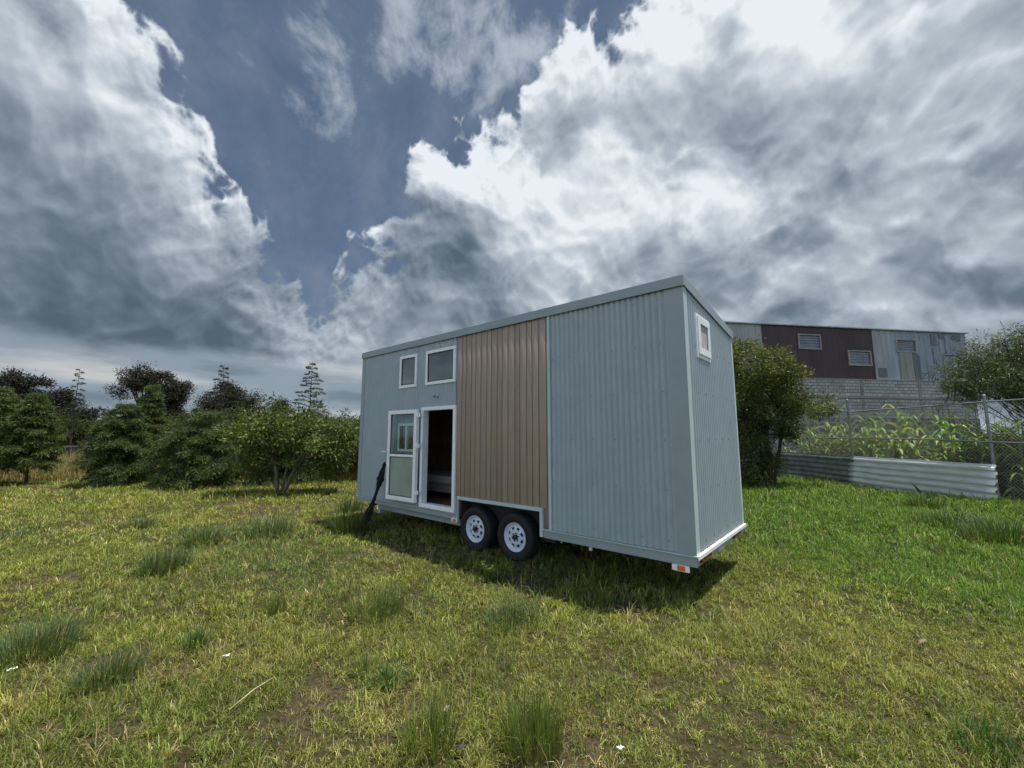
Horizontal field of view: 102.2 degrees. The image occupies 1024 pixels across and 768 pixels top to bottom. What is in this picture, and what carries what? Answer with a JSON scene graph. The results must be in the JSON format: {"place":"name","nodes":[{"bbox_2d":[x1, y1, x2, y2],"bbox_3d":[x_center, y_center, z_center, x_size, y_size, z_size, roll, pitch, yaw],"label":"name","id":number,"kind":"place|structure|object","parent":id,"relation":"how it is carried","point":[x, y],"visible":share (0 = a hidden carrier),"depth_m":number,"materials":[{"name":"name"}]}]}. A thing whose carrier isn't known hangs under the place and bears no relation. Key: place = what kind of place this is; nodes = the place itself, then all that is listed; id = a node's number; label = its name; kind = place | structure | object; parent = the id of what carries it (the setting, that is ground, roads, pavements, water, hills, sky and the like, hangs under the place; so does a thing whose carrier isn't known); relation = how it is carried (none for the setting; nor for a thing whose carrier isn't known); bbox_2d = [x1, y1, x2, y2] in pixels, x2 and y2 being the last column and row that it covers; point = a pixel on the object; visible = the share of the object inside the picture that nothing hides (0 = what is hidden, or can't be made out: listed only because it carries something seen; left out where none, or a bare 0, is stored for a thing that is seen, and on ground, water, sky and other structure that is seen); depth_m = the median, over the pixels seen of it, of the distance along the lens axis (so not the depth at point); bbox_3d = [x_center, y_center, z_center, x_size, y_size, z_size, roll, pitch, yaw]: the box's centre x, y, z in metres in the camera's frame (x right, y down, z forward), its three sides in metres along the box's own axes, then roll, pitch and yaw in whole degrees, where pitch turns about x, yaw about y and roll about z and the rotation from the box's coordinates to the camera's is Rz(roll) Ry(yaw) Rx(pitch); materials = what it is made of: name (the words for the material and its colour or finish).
{"place":"outdoors","nodes":[
{"label":"outdoors","id":0,"kind":"place"},
{"bbox_2d":[0,447,357,481],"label":"dry grass","id":1,"kind":"structure","parent":0,"point":[63,473],"depth_m":16.54,"materials":[{"name":"plant"}]},
{"bbox_2d":[0,437,1023,767],"bbox_3d":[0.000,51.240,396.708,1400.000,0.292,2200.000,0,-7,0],"label":"ground","id":2,"kind":"structure","parent":0,"point":[708,741],"depth_m":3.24,"materials":[{"name":"plant"}]},
{"bbox_2d":[0,386,37,477],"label":"young conifer","id":3,"kind":"object","parent":2,"relation":"on","point":[7,399],"visible":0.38,"depth_m":15.29,"materials":[{"name":"green plant"}]},
{"bbox_2d":[0,392,68,484],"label":"young conifer","id":4,"kind":"object","parent":2,"relation":"on","point":[33,418],"visible":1,"depth_m":15.06,"materials":[{"name":"green plant"}]},
{"bbox_2d":[0,607,98,671],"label":"grass tuft","id":5,"kind":"object","parent":2,"relation":"on","point":[33,641],"visible":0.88,"depth_m":3.50,"materials":[{"name":"plant"}]},
{"bbox_2d":[0,366,107,421],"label":"dark tree","id":6,"kind":"object","parent":2,"relation":"on","point":[11,378],"visible":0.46,"depth_m":44.56,"materials":[{"name":"green plant"}]},
{"bbox_2d":[59,368,89,459],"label":"sparse conifer","id":7,"kind":"object","parent":2,"relation":"on","point":[75,404],"visible":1,"depth_m":25.52,"materials":[{"name":"green plant"}]},
{"bbox_2d":[50,410,98,425],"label":"hedge tree","id":8,"kind":"object","parent":2,"relation":"on","point":[72,417],"visible":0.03,"depth_m":42.81,"materials":[{"name":"green plant"}]},
{"bbox_2d":[51,413,101,450],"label":"hedge tree","id":9,"kind":"object","parent":2,"relation":"on","point":[78,433],"visible":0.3,"depth_m":35.43,"materials":[{"name":"green plant"}]},
{"bbox_2d":[54,635,166,697],"bbox_3d":[-3.010,2.078,3.087,0.692,0.301,0.676,0,-7,0],"label":"grass tuft","id":10,"kind":"object","parent":2,"relation":"on","point":[125,666],"visible":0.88,"depth_m":3.06,"materials":[{"name":"plant"}]},
{"bbox_2d":[64,402,163,488],"bbox_3d":[-14.503,2.189,15.282,2.800,3.205,2.874,0,-7,0],"label":"young conifer","id":11,"kind":"object","parent":2,"relation":"on","point":[114,449],"visible":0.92,"depth_m":14.88,"materials":[{"name":"green plant"}]},
{"bbox_2d":[94,410,186,442],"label":"hedge tree","id":12,"kind":"object","parent":2,"relation":"on","point":[170,419],"visible":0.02,"depth_m":33.33,"materials":[{"name":"green plant"}]},
{"bbox_2d":[119,513,166,529],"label":"grass tuft","id":13,"kind":"object","parent":2,"relation":"on","point":[142,522],"visible":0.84,"depth_m":8.21,"materials":[{"name":"plant"}]},
{"bbox_2d":[102,360,196,420],"bbox_3d":[-35.540,2.250,40.100,8.916,9.386,4.186,0,-7,0],"label":"dark tree","id":14,"kind":"object","parent":2,"relation":"on","point":[175,393],"visible":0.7,"depth_m":39.95,"materials":[{"name":"green plant"}]},
{"bbox_2d":[132,383,169,479],"bbox_3d":[-14.527,1.895,16.472,1.659,4.082,1.712,0,-7,0],"label":"young conifer","id":15,"kind":"object","parent":2,"relation":"on","point":[155,398],"visible":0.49,"depth_m":16.51,"materials":[{"name":"green plant"}]},
{"bbox_2d":[128,542,199,578],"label":"grass tuft","id":16,"kind":"object","parent":2,"relation":"on","point":[157,567],"visible":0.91,"depth_m":5.44,"materials":[{"name":"plant"}]},
{"bbox_2d":[134,404,255,492],"bbox_3d":[-11.140,2.358,15.150,3.774,3.226,3.690,0,-7,0],"label":"dense conifer","id":17,"kind":"object","parent":2,"relation":"on","point":[192,454],"visible":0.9,"depth_m":14.19,"materials":[{"name":"green plant"}]},
{"bbox_2d":[171,622,220,653],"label":"grass tuft","id":18,"kind":"object","parent":2,"relation":"on","point":[198,636],"visible":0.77,"depth_m":3.54,"materials":[{"name":"plant"}]},
{"bbox_2d":[173,520,236,547],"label":"grass tuft","id":19,"kind":"object","parent":2,"relation":"on","point":[204,533],"visible":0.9,"depth_m":6.95,"materials":[{"name":"plant"}]},
{"bbox_2d":[60,437,355,454],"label":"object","id":20,"kind":"structure","parent":2,"relation":"on","point":[74,450],"depth_m":37.06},
{"bbox_2d":[197,486,230,498],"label":"grass tuft","id":21,"kind":"object","parent":2,"relation":"on","point":[217,492],"visible":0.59,"depth_m":11.83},
{"bbox_2d":[202,365,238,423],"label":"sparse conifer","id":22,"kind":"object","parent":2,"relation":"on","point":[220,392],"visible":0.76,"depth_m":22.66,"materials":[{"name":"green plant"}]},
{"bbox_2d":[191,375,265,422],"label":"dark tree","id":23,"kind":"object","parent":2,"relation":"on","point":[234,391],"visible":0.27,"depth_m":37.65,"materials":[{"name":"green plant"}]},
{"bbox_2d":[229,677,272,709],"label":"dry stalk","id":24,"kind":"object","parent":2,"relation":"on","point":[250,692],"visible":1,"depth_m":2.80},
{"bbox_2d":[203,402,321,442],"bbox_3d":[-18.085,3.503,30.759,11.708,4.448,4.484,0,-7,0],"label":"hedge tree","id":25,"kind":"object","parent":2,"relation":"on","point":[247,412],"visible":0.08,"depth_m":30.92,"materials":[{"name":"green plant"}]},
{"bbox_2d":[234,388,296,415],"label":"dark tree","id":26,"kind":"object","parent":2,"relation":"on","point":[254,399],"visible":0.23,"depth_m":36.70,"materials":[{"name":"green plant"}]},
{"bbox_2d":[234,508,306,540],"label":"grass tuft","id":27,"kind":"object","parent":2,"relation":"on","point":[273,529],"visible":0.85,"depth_m":7.49,"materials":[{"name":"plant"}]},
{"bbox_2d":[259,591,291,615],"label":"grass tuft","id":28,"kind":"object","parent":2,"relation":"on","point":[270,609],"visible":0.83,"depth_m":4.21,"materials":[{"name":"plant"}]},
{"bbox_2d":[238,418,328,486],"bbox_3d":[-8.565,2.641,16.191,3.585,2.840,3.614,0,-7,0],"label":"dense conifer","id":29,"kind":"object","parent":2,"relation":"on","point":[294,480],"visible":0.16,"depth_m":15.34,"materials":[{"name":"green plant"}]},
{"bbox_2d":[208,391,359,493],"bbox_3d":[-6.964,1.859,12.966,4.643,3.336,3.019,0,-7,0],"label":"fruit tree","id":30,"kind":"object","parent":2,"relation":"on","point":[335,450],"visible":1,"depth_m":12.75,"materials":[{"name":"green plant"}]},
{"bbox_2d":[291,361,326,427],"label":"sparse conifer","id":31,"kind":"object","parent":2,"relation":"on","point":[314,395],"visible":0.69,"depth_m":20.09,"materials":[{"name":"green plant"}]},
{"bbox_2d":[292,406,359,452],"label":"hedge tree","id":32,"kind":"object","parent":2,"relation":"on","point":[340,417],"visible":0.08,"depth_m":26.62,"materials":[{"name":"green plant"}]},
{"bbox_2d":[317,415,359,478],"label":"shrub","id":33,"kind":"object","parent":2,"relation":"on","point":[355,458],"visible":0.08,"depth_m":16.78,"materials":[{"name":"green plant"}]},
{"bbox_2d":[324,502,373,536],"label":"grass tuft","id":34,"kind":"object","parent":2,"relation":"on","point":[350,526],"visible":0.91,"depth_m":7.60,"materials":[{"name":"plant"}]},
{"bbox_2d":[332,491,368,513],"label":"grass tuft","id":35,"kind":"object","parent":2,"relation":"on","point":[351,503],"visible":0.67,"depth_m":9.77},
{"bbox_2d":[344,646,386,679],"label":"grass tuft","id":36,"kind":"object","parent":2,"relation":"on","point":[364,664],"visible":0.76,"depth_m":3.17,"materials":[{"name":"plant"}]},
{"bbox_2d":[361,462,385,531],"bbox_3d":[-2.696,2.351,7.870,0.602,1.722,0.179,-1,-7,11],"label":"closed umbrella","id":37,"kind":"object","parent":2,"relation":"on","point":[371,506],"visible":0.87,"depth_m":7.85,"materials":[{"name":"black fabric"}]},
{"bbox_2d":[341,577,410,626],"bbox_3d":[-1.373,2.174,4.165,0.736,0.337,0.730,6,-9,-38],"label":"grass tuft","id":38,"kind":"object","parent":2,"relation":"on","point":[381,602],"visible":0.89,"depth_m":4.17,"materials":[{"name":"plant"}]},
{"bbox_2d":[358,658,413,693],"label":"grass tuft","id":39,"kind":"object","parent":2,"relation":"on","point":[387,674],"visible":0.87,"depth_m":3.03,"materials":[{"name":"plant"}]},
{"bbox_2d":[388,679,474,763],"bbox_3d":[-0.488,1.984,2.447,0.566,0.296,0.568,3,-8,-21],"label":"grass tuft","id":40,"kind":"object","parent":2,"relation":"on","point":[431,712],"visible":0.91,"depth_m":2.44,"materials":[{"name":"plant"}]},
{"bbox_2d":[455,743,465,749],"bbox_3d":[-0.289,2.048,2.333,0.062,0.021,0.027,2,-7,-17],"label":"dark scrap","id":41,"kind":"object","parent":2,"relation":"on","point":[458,746],"visible":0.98,"depth_m":2.33,"materials":[{"name":"grey"}]},
{"bbox_2d":[481,560,498,582],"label":"weed","id":42,"kind":"object","parent":2,"relation":"on","point":[489,570],"visible":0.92,"depth_m":5.11,"materials":[{"name":"green plant"}]},
{"bbox_2d":[476,587,548,636],"bbox_3d":[0.014,2.171,3.999,0.854,0.316,0.780,-5,-9,36],"label":"grass tuft","id":43,"kind":"object","parent":2,"relation":"on","point":[516,616],"visible":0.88,"depth_m":3.98,"materials":[{"name":"plant"}]},
{"bbox_2d":[485,671,589,767],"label":"grass tuft","id":44,"kind":"object","parent":2,"relation":"on","point":[524,745],"visible":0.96,"depth_m":2.37,"materials":[{"name":"plant"}]},
{"bbox_2d":[356,274,745,572],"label":"tiny house","id":45,"kind":"structure","parent":2,"relation":"on","point":[607,421],"depth_m":5.56,"materials":[{"name":"grey"}]},
{"bbox_2d":[381,409,420,502],"bbox_3d":[-2.066,1.309,7.640,1.015,1.655,0.129,-6,-9,38],"label":"door","id":46,"kind":"structure","parent":45,"relation":"in","point":[401,469],"depth_m":7.59,"materials":[{"name":"white plastic"}]},
{"bbox_2d":[397,423,413,451],"bbox_3d":[-1.981,1.009,7.798,0.550,0.530,0.056,-6,-9,40],"label":"window","id":47,"kind":"structure","parent":45,"relation":"in","point":[405,431],"depth_m":7.79,"materials":[{"name":"white plastic"}]},
{"bbox_2d":[399,354,417,388],"bbox_3d":[-1.988,-0.241,7.961,0.550,0.630,0.055,-6,-9,40],"label":"window","id":48,"kind":"structure","parent":45,"relation":"in","point":[408,372],"depth_m":7.96,"materials":[{"name":"white plastic"}]},
{"bbox_2d":[427,469,451,492],"bbox_3d":[-1.488,2.184,9.164,2.000,0.420,1.100,-6,-9,40],"label":"bed","id":49,"kind":"object","parent":45,"relation":"on","point":[438,480],"visible":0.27,"depth_m":8.55,"materials":[{"name":"fabric"}]},
{"bbox_2d":[425,345,456,384],"bbox_3d":[-1.264,-0.318,7.345,0.820,0.630,0.055,-6,-9,40],"label":"window","id":50,"kind":"structure","parent":45,"relation":"in","point":[441,364],"depth_m":7.33,"materials":[{"name":"white plastic"}]},
{"bbox_2d":[694,313,711,362],"bbox_3d":[2.355,-0.560,5.118,0.067,0.540,0.530,-6,-9,40],"label":"window","id":51,"kind":"structure","parent":45,"relation":"in","point":[702,326],"depth_m":5.07,"materials":[{"name":"white plastic"}]},
{"bbox_2d":[732,336,847,487],"bbox_3d":[9.281,1.008,15.209,5.447,5.629,3.575,0,-7,0],"label":"ash tree","id":52,"kind":"object","parent":2,"relation":"on","point":[760,397],"visible":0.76,"depth_m":14.50,"materials":[{"name":"green plant"}]},
{"bbox_2d":[799,405,824,452],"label":"corn plant","id":53,"kind":"object","parent":2,"relation":"on","point":[811,436],"visible":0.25,"depth_m":18.08,"materials":[{"name":"green plant"}]},
{"bbox_2d":[775,451,853,483],"bbox_3d":[12.332,3.409,17.084,0.083,1.052,4.474,0,-7,0],"label":"metal sheet","id":54,"kind":"object","parent":2,"relation":"on","point":[829,467],"visible":0.8,"depth_m":16.65,"materials":[{"name":"metal"}]},
{"bbox_2d":[810,420,843,454],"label":"corn plant","id":55,"kind":"object","parent":2,"relation":"on","point":[827,450],"visible":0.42,"depth_m":17.12,"materials":[{"name":"green plant"}]},
{"bbox_2d":[826,419,861,455],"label":"corn plant","id":56,"kind":"object","parent":2,"relation":"on","point":[843,432],"visible":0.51,"depth_m":16.43,"materials":[{"name":"green plant"}]},
{"bbox_2d":[724,321,981,464],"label":"warehouse","id":57,"kind":"structure","parent":2,"relation":"on","point":[854,366],"depth_m":27.76,"materials":[{"name":"dark zinc"},{"name":"zinc"},{"name":"grey concrete block"}]},
{"bbox_2d":[797,334,821,349],"bbox_3d":[19.728,-2.796,27.410,1.707,1.021,0.140,1,-7,-9],"label":"window","id":58,"kind":"structure","parent":57,"relation":"in","point":[812,339],"depth_m":27.41,"materials":[{"name":"grey glass"}]},
{"bbox_2d":[847,350,872,365],"bbox_3d":[23.452,-1.741,27.871,1.804,1.040,0.140,1,-7,-9],"label":"window","id":59,"kind":"structure","parent":57,"relation":"in","point":[853,355],"depth_m":27.86,"materials":[{"name":"grey glass"}]},
{"bbox_2d":[895,339,917,352],"bbox_3d":[27.240,-2.628,28.580,1.677,0.931,0.140,1,-7,-9],"label":"window","id":60,"kind":"structure","parent":57,"relation":"in","point":[905,344],"depth_m":28.59,"materials":[{"name":"grey glass"}]},
{"bbox_2d":[942,354,960,372],"bbox_3d":[30.862,-1.441,29.009,1.390,1.301,0.140,1,-7,-9],"label":"window","id":61,"kind":"structure","parent":57,"relation":"in","point":[944,356],"depth_m":29.01,"materials":[{"name":"grey glass"}]},
{"bbox_2d":[845,408,876,455],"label":"corn plant","id":62,"kind":"object","parent":2,"relation":"on","point":[862,431],"visible":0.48,"depth_m":16.54,"materials":[{"name":"green plant"}]},
{"bbox_2d":[847,420,884,456],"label":"corn plant","id":63,"kind":"object","parent":2,"relation":"on","point":[864,441],"visible":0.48,"depth_m":15.56,"materials":[{"name":"green plant"}]},
{"bbox_2d":[852,399,887,457],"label":"corn plant","id":64,"kind":"object","parent":2,"relation":"on","point":[866,429],"visible":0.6,"depth_m":15.19,"materials":[{"name":"green plant"}]},
{"bbox_2d":[858,411,888,457],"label":"corn plant","id":65,"kind":"object","parent":2,"relation":"on","point":[874,436],"visible":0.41,"depth_m":15.84,"materials":[{"name":"green plant"}]},
{"bbox_2d":[795,433,956,460],"bbox_3d":[14.735,3.051,17.339,4.189,2.220,8.212,0,-7,0],"label":"shrub","id":66,"kind":"object","parent":2,"relation":"on","point":[894,451],"visible":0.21,"depth_m":16.36,"materials":[{"name":"green plant"}]},
{"bbox_2d":[860,412,892,457],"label":"corn plant","id":67,"kind":"object","parent":2,"relation":"on","point":[877,431],"visible":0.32,"depth_m":16.40,"materials":[{"name":"green plant"}]},
{"bbox_2d":[866,398,905,458],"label":"corn plant","id":68,"kind":"object","parent":2,"relation":"on","point":[883,429],"visible":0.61,"depth_m":14.53,"materials":[{"name":"green plant"}]},
{"bbox_2d":[878,413,912,458],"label":"corn plant","id":69,"kind":"object","parent":2,"relation":"on","point":[899,445],"visible":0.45,"depth_m":14.96,"materials":[{"name":"green plant"}]},
{"bbox_2d":[771,394,1023,501],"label":"chain link fence","id":70,"kind":"object","parent":2,"relation":"on","point":[989,441],"visible":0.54,"depth_m":12.28,"materials":[{"name":"silver metal"}]},
{"bbox_2d":[879,403,915,455],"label":"corn plant","id":71,"kind":"object","parent":2,"relation":"on","point":[895,423],"visible":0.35,"depth_m":15.73,"materials":[{"name":"green plant"}]},
{"bbox_2d":[881,397,917,458],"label":"corn plant","id":72,"kind":"object","parent":2,"relation":"on","point":[903,444],"visible":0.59,"depth_m":14.54,"materials":[{"name":"green plant"}]},
{"bbox_2d":[883,405,927,448],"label":"corn plant","id":73,"kind":"object","parent":2,"relation":"on","point":[907,423],"visible":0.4,"depth_m":15.91,"materials":[{"name":"green plant"}]},
{"bbox_2d":[890,403,925,447],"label":"corn plant","id":74,"kind":"object","parent":2,"relation":"on","point":[904,424],"visible":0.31,"depth_m":16.26,"materials":[{"name":"green plant"}]},
{"bbox_2d":[890,409,933,459],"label":"corn plant","id":75,"kind":"object","parent":2,"relation":"on","point":[916,453],"visible":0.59,"depth_m":13.38,"materials":[{"name":"green plant"}]},
{"bbox_2d":[897,422,936,457],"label":"corn plant","id":76,"kind":"object","parent":2,"relation":"on","point":[917,433],"visible":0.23,"depth_m":15.05,"materials":[{"name":"green plant"}]},
{"bbox_2d":[848,456,997,500],"bbox_3d":[12.296,2.871,12.778,0.157,1.052,4.654,0,-7,0],"label":"metal sheet","id":77,"kind":"object","parent":2,"relation":"on","point":[978,480],"visible":0.86,"depth_m":12.24,"materials":[{"name":"metal"}]},
{"bbox_2d":[898,488,947,508],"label":"grass tuft","id":78,"kind":"object","parent":2,"relation":"on","point":[921,501],"visible":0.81,"depth_m":10.20,"materials":[{"name":"plant"}]},
{"bbox_2d":[907,402,941,455],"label":"corn plant","id":79,"kind":"object","parent":2,"relation":"on","point":[927,427],"visible":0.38,"depth_m":15.95,"materials":[{"name":"green plant"}]},
{"bbox_2d":[912,420,959,460],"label":"corn plant","id":80,"kind":"object","parent":2,"relation":"on","point":[927,431],"visible":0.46,"depth_m":13.54,"materials":[{"name":"green plant"}]},
{"bbox_2d":[911,404,965,462],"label":"corn plant","id":81,"kind":"object","parent":2,"relation":"on","point":[934,416],"visible":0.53,"depth_m":12.69,"materials":[{"name":"green plant"}]},
{"bbox_2d":[918,403,963,460],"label":"corn plant","id":82,"kind":"object","parent":2,"relation":"on","point":[935,430],"visible":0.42,"depth_m":14.94,"materials":[{"name":"green plant"}]},
{"bbox_2d":[924,406,962,458],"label":"corn plant","id":83,"kind":"object","parent":2,"relation":"on","point":[945,448],"visible":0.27,"depth_m":14.20,"materials":[{"name":"green plant"}]},
{"bbox_2d":[923,402,964,459],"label":"corn plant","id":84,"kind":"object","parent":2,"relation":"on","point":[945,429],"visible":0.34,"depth_m":14.50,"materials":[{"name":"green plant"}]},
{"bbox_2d":[914,505,995,530],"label":"grass tuft","id":85,"kind":"object","parent":2,"relation":"on","point":[940,519],"visible":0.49,"depth_m":8.30,"materials":[{"name":"plant"}]},
{"bbox_2d":[929,398,980,462],"bbox_3d":[13.099,1.896,12.319,1.218,2.990,1.317,-1,-7,9],"label":"corn plant","id":86,"kind":"object","parent":2,"relation":"on","point":[954,442],"visible":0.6,"depth_m":12.32,"materials":[{"name":"green plant"}]},
{"bbox_2d":[944,410,973,459],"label":"corn plant","id":87,"kind":"object","parent":2,"relation":"on","point":[955,432],"visible":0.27,"depth_m":13.56,"materials":[{"name":"green plant"}]},
{"bbox_2d":[945,414,986,451],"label":"corn plant","id":88,"kind":"object","parent":2,"relation":"on","point":[965,427],"visible":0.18,"depth_m":13.90,"materials":[{"name":"green plant"}]},
{"bbox_2d":[920,321,1023,425],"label":"pepper tree","id":89,"kind":"object","parent":2,"relation":"on","point":[1011,384],"visible":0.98,"depth_m":11.74,"materials":[{"name":"green plant"}]},
{"bbox_2d":[947,423,997,462],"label":"corn plant","id":90,"kind":"object","parent":2,"relation":"on","point":[963,443],"visible":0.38,"depth_m":12.65,"materials":[{"name":"green plant"}]},
{"bbox_2d":[943,406,1007,462],"bbox_3d":[14.097,1.768,12.387,1.245,3.260,0.991,-3,-8,20],"label":"corn plant","id":91,"kind":"object","parent":2,"relation":"on","point":[967,408],"visible":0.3,"depth_m":12.43,"materials":[{"name":"green plant"}]},
{"bbox_2d":[959,420,993,451],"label":"corn plant","id":92,"kind":"object","parent":2,"relation":"on","point":[975,435],"visible":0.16,"depth_m":12.89,"materials":[{"name":"green plant"}]},
{"bbox_2d":[933,706,1023,766],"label":"grass tuft","id":93,"kind":"object","parent":2,"relation":"on","point":[1003,744],"visible":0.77,"depth_m":2.39,"materials":[{"name":"plant"}]},
{"bbox_2d":[939,434,1023,499],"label":"shrub","id":94,"kind":"object","parent":2,"relation":"on","point":[974,454],"visible":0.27,"depth_m":11.56,"materials":[{"name":"green plant"}]},
{"bbox_2d":[942,512,1023,546],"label":"grass tuft","id":95,"kind":"object","parent":2,"relation":"on","point":[1003,530],"visible":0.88,"depth_m":7.19,"materials":[{"name":"plant"}]},
{"bbox_2d":[943,423,1023,495],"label":"shrub","id":96,"kind":"object","parent":2,"relation":"on","point":[995,437],"visible":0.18,"depth_m":12.94,"materials":[{"name":"green plant"}]},
{"bbox_2d":[956,417,1021,495],"bbox_3d":[13.219,2.136,11.438,1.368,2.445,1.093,-6,-9,41],"label":"corn plant","id":97,"kind":"object","parent":2,"relation":"on","point":[988,448],"visible":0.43,"depth_m":11.31,"materials":[{"name":"green plant"}]},
{"bbox_2d":[980,406,1017,449],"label":"corn plant","id":98,"kind":"object","parent":2,"relation":"on","point":[1008,428],"visible":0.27,"depth_m":12.81,"materials":[{"name":"green plant"}]},
{"bbox_2d":[977,402,1023,497],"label":"corn plant","id":99,"kind":"object","parent":2,"relation":"on","point":[1022,458],"visible":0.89,"depth_m":10.64,"materials":[{"name":"green plant"}]},
{"bbox_2d":[986,414,1023,496],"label":"corn plant","id":100,"kind":"object","parent":2,"relation":"on","point":[1008,440],"visible":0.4,"depth_m":12.07,"materials":[{"name":"green plant"}]},
{"bbox_2d":[993,409,1023,470],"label":"corn plant","id":101,"kind":"object","parent":2,"relation":"on","point":[1004,439],"visible":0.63,"depth_m":11.27,"materials":[{"name":"green plant"}]},
{"bbox_2d":[0,0,1023,436],"label":"sky","id":102,"kind":"structure","parent":0,"point":[262,191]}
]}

